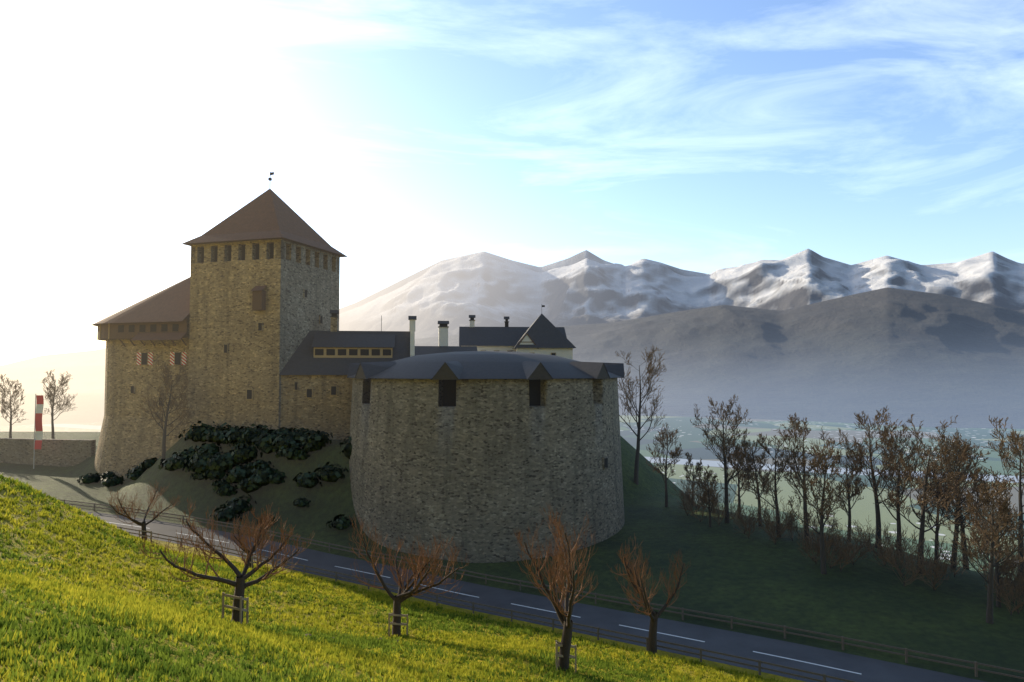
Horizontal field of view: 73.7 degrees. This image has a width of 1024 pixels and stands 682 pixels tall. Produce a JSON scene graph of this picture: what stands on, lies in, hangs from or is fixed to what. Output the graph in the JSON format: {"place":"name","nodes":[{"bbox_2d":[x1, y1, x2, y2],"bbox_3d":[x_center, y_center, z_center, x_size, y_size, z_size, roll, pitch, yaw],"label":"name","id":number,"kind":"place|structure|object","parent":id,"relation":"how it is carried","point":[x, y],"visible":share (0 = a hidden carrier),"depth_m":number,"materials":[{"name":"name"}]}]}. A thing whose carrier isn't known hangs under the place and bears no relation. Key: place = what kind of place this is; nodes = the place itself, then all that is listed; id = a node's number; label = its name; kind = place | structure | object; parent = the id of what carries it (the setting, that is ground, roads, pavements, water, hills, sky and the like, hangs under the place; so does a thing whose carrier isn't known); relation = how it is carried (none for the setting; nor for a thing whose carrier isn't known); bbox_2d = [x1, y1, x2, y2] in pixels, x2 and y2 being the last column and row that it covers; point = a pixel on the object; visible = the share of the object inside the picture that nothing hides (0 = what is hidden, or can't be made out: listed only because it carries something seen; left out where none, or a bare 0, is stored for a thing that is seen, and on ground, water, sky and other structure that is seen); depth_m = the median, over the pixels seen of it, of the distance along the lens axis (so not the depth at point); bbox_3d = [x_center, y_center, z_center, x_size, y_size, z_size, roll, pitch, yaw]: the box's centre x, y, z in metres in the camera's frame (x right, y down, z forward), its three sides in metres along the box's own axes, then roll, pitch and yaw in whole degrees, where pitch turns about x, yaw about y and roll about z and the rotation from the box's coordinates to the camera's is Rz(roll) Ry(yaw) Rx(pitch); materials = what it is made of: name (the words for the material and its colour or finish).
{"place":"outdoors","nodes":[
{"label":"outdoors","id":0,"kind":"place"},
{"bbox_2d":[0,249,1023,428],"bbox_3d":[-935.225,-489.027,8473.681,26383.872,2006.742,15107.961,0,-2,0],"label":"mountains","id":1,"kind":"structure","parent":0,"point":[809,335],"depth_m":4025.46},
{"bbox_2d":[0,415,1023,681],"bbox_3d":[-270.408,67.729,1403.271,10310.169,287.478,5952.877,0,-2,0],"label":"ground","id":2,"kind":"structure","parent":0,"point":[760,575],"depth_m":61.41,"materials":[{"name":"green plant"}]},
{"bbox_2d":[33,394,43,468],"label":"flag pole","id":3,"kind":"object","parent":2,"relation":"on","point":[39,405],"visible":0.91,"depth_m":91.53,"materials":[{"name":"red metal"}]},
{"bbox_2d":[0,438,95,466],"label":"forecourt wall","id":4,"kind":"structure","parent":2,"relation":"on","point":[62,452],"depth_m":93.60,"materials":[{"name":"grey stone"}]},
{"bbox_2d":[77,421,353,529],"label":"bank shrubs","id":5,"kind":"object","parent":2,"relation":"on","point":[205,461],"visible":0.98,"depth_m":75.33,"materials":[{"name":"green plant"}]},
{"bbox_2d":[92,172,575,478],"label":"castle","id":6,"kind":"structure","parent":2,"relation":"on","point":[242,320],"depth_m":83.70,"materials":[{"name":"stone"}]},
{"bbox_2d":[0,472,791,681],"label":"grass tufts","id":7,"kind":"object","parent":2,"relation":"on","point":[151,616],"visible":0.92,"depth_m":27.72,"materials":[{"name":"green plant"}]},
{"bbox_2d":[107,479,690,671],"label":"bare trees","id":8,"kind":"object","parent":2,"relation":"on","point":[239,584],"visible":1,"depth_m":30.21,"materials":[{"name":"brown plant"}]},
{"bbox_2d":[347,351,624,562],"bbox_3d":[-3.000,14.204,78.477,31.997,26.150,31.997,0,-2,0],"label":"bastion","id":9,"kind":"object","parent":2,"relation":"on","point":[478,456],"visible":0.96,"depth_m":64.89,"materials":[{"name":"grey stone"}]},
{"bbox_2d":[0,344,1023,623],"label":"bare trees","id":10,"kind":"object","parent":2,"relation":"on","point":[944,496],"visible":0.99,"depth_m":59.47,"materials":[{"name":"brown plant"}]},
{"bbox_2d":[57,499,1023,681],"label":"road fence","id":11,"kind":"object","parent":2,"relation":"on","point":[975,667],"visible":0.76,"depth_m":46.32,"materials":[{"name":"brown wood"}]},
{"bbox_2d":[0,0,1023,364],"label":"sky","id":12,"kind":"structure","parent":0,"point":[411,136],"materials":[{"name":"blue"}]},
{"bbox_2d":[83,511,985,681],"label":"road","id":13,"kind":"structure","parent":0,"point":[852,667],"depth_m":47.14,"materials":[{"name":"grey asphalt"}]}
]}

